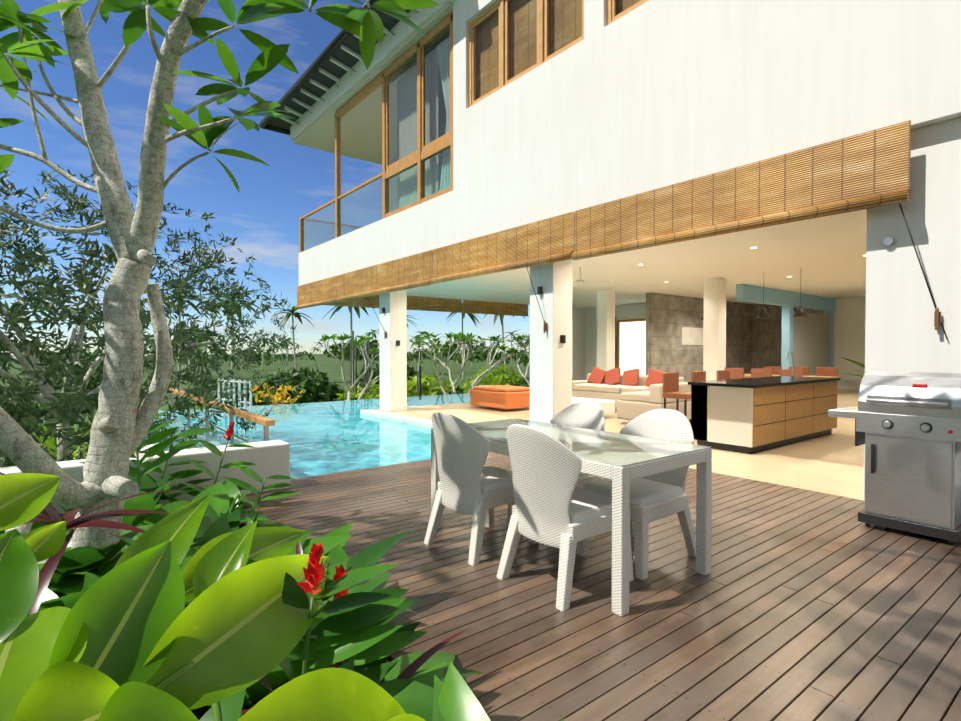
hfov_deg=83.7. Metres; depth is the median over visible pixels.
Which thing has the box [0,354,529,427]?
terrain ground
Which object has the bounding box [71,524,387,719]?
garden bed ground
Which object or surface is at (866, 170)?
bamboo blind
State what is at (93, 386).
tree
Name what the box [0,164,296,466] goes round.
silver tree
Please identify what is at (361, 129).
veranda soffit
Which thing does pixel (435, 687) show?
groundcover plant
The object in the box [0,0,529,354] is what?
sky
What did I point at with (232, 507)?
strap leaf plant
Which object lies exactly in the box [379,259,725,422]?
columns
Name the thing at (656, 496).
chair
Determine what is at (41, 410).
shrub
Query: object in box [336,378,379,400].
shrub
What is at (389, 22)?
roof tiles
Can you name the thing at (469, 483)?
chair
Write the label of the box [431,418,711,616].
wicker dining table
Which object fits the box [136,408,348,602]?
red ginger flower
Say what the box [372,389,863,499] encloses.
interior floor
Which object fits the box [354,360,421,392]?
shrub
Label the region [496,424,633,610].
chair
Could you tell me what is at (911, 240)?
blind ropes
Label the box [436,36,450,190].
curtain
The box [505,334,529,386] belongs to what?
frangipani
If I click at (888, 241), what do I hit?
spot wall
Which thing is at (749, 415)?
kitchen island
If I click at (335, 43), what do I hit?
rafters
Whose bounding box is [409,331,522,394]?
frangipani
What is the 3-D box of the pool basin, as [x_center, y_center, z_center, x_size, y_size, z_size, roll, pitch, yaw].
[-0.912,1.962,12.078,10.370,1.720,8.888,-1,1,-38]
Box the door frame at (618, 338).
[617,318,645,367]
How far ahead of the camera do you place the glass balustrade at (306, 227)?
12.78 m
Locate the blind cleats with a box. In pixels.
[384,308,940,338]
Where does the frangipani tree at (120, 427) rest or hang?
on the garden bed ground at (199, 713)
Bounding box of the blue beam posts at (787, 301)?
[736,284,834,368]
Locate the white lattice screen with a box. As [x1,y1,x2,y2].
[218,378,251,421]
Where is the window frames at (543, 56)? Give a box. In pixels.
[469,0,648,106]
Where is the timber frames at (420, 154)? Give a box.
[299,11,452,252]
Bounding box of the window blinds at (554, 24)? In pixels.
[476,0,640,98]
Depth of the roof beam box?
11.99 m
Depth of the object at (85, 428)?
14.61 m
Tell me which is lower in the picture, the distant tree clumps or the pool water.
the pool water
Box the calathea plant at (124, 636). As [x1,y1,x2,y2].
[0,473,425,720]
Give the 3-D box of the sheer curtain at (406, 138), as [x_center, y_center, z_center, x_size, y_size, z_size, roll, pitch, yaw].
[-1.322,-4.583,11.123,0.052,3.000,1.610,-1,1,-38]
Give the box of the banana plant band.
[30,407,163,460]
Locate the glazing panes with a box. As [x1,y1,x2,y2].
[388,27,449,164]
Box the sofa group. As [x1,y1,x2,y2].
[572,367,690,419]
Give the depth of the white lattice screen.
10.99 m
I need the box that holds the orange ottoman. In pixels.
[470,385,529,409]
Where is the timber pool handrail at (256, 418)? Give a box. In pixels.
[170,388,274,425]
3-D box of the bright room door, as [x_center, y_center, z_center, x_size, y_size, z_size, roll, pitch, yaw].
[6.240,-0.278,21.021,0.010,2.500,1.900,-1,1,-38]
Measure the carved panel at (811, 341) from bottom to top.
2.600 m
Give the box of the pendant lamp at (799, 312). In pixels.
[701,282,807,319]
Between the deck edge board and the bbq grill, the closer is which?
the bbq grill
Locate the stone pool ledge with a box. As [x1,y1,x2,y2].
[360,409,432,428]
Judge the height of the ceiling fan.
0.400 m
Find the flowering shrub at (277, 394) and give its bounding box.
[252,382,302,405]
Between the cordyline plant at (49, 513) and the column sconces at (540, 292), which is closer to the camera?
the cordyline plant at (49, 513)
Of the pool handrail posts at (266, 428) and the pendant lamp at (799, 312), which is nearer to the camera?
the pool handrail posts at (266, 428)
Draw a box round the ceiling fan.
[572,267,608,286]
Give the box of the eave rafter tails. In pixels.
[279,26,388,124]
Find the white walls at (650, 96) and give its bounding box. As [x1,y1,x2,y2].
[298,0,960,498]
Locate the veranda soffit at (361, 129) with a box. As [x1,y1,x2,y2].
[293,1,452,164]
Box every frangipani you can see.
[144,337,210,410]
[319,333,379,400]
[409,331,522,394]
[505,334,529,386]
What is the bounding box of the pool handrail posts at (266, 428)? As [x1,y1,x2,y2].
[170,393,268,443]
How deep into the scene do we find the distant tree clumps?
156.05 m
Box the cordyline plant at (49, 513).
[0,472,468,714]
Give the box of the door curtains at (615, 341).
[615,316,615,367]
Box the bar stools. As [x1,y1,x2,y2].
[662,370,729,416]
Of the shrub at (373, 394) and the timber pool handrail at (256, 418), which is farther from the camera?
the shrub at (373, 394)
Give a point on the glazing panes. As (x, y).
(410, 122)
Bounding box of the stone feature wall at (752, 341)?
[646,292,823,381]
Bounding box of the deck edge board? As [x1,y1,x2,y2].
[291,459,428,479]
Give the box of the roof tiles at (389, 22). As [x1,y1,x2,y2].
[267,9,409,129]
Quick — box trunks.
[350,331,420,399]
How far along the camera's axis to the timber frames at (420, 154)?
11.02 m
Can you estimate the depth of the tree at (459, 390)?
28.04 m
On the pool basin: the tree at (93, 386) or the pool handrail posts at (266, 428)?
the pool handrail posts at (266, 428)
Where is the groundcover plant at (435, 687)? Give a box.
[0,470,563,720]
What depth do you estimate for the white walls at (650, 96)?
5.84 m
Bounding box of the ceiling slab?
[407,113,960,307]
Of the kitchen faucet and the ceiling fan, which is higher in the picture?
the ceiling fan
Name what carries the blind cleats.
attached to the white walls at (650, 96)
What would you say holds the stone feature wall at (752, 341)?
on the interior floor
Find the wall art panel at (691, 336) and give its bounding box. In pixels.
[681,327,702,344]
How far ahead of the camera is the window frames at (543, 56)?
8.53 m
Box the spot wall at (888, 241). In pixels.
[883,237,893,245]
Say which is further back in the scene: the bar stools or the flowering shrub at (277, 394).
the flowering shrub at (277, 394)
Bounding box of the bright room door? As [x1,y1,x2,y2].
[620,321,645,374]
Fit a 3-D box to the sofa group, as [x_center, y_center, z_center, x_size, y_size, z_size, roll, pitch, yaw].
[2.842,0.633,11.226,2.700,0.906,3.500,-1,1,-38]
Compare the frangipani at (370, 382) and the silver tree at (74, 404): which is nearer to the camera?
the silver tree at (74, 404)
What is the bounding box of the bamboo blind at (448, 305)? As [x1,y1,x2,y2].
[325,294,527,315]
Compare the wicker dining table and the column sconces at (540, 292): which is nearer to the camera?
the wicker dining table
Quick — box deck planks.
[240,451,960,720]
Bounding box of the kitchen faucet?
[786,351,793,377]
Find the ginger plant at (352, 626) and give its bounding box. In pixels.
[79,413,426,676]
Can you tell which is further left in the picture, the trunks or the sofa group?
the trunks
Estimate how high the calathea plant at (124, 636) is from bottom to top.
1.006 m
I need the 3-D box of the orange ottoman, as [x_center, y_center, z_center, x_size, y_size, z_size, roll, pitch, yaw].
[0.540,0.839,12.535,1.000,0.450,1.300,-1,1,-38]
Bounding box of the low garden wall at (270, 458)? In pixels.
[0,440,289,519]
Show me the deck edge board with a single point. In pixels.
(359, 469)
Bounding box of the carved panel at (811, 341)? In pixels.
[793,311,828,375]
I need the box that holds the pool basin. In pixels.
[145,409,221,450]
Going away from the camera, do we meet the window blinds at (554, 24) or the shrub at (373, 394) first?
the window blinds at (554, 24)
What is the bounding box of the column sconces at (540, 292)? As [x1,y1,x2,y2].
[382,286,565,345]
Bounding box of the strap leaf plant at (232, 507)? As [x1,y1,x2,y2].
[157,486,315,547]
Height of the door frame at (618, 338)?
2.600 m
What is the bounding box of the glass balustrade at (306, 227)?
[302,148,450,251]
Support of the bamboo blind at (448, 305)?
attached to the white walls at (650, 96)
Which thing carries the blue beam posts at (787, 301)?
on the interior floor
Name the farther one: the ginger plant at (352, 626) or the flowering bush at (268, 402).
the flowering bush at (268, 402)
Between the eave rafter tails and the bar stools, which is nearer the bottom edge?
the bar stools
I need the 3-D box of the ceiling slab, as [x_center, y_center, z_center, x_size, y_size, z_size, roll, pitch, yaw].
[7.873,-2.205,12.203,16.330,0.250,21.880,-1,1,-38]
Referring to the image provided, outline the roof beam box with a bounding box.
[290,0,455,139]
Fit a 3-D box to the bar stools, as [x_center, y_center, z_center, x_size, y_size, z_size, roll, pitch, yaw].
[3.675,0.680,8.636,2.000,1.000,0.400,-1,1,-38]
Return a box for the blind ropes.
[367,203,947,339]
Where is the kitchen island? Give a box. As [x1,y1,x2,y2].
[688,376,839,453]
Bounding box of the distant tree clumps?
[0,328,528,366]
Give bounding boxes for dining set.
[724,366,838,388]
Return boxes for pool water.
[166,393,469,479]
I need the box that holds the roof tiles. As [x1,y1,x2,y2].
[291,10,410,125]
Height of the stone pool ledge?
0.254 m
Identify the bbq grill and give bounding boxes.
[828,371,960,544]
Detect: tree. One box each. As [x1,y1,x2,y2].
[0,0,438,559]
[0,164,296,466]
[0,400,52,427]
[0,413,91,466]
[28,362,143,424]
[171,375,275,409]
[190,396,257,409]
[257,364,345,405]
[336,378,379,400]
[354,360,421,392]
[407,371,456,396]
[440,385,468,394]
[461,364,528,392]
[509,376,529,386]
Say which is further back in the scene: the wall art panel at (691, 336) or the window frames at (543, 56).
the wall art panel at (691, 336)
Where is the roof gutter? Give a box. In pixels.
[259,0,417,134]
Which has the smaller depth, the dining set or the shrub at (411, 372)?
the dining set
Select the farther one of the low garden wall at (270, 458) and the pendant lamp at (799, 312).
the pendant lamp at (799, 312)
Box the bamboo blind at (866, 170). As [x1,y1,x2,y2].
[294,120,910,308]
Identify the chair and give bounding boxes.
[424,412,537,565]
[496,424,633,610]
[506,401,604,525]
[576,409,695,579]
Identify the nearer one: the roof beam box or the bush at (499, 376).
the roof beam box
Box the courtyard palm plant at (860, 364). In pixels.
[840,357,864,380]
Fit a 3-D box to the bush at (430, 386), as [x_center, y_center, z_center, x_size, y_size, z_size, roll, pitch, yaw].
[-3.613,2.632,35.140,5.532,3.859,5.580,-1,1,-38]
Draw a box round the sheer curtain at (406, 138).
[397,50,437,207]
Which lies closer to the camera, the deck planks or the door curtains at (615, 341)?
the deck planks
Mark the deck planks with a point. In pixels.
(796, 604)
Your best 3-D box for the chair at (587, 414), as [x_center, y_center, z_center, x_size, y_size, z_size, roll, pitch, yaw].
[0.612,0.799,4.081,0.662,0.943,0.571,-1,1,-36]

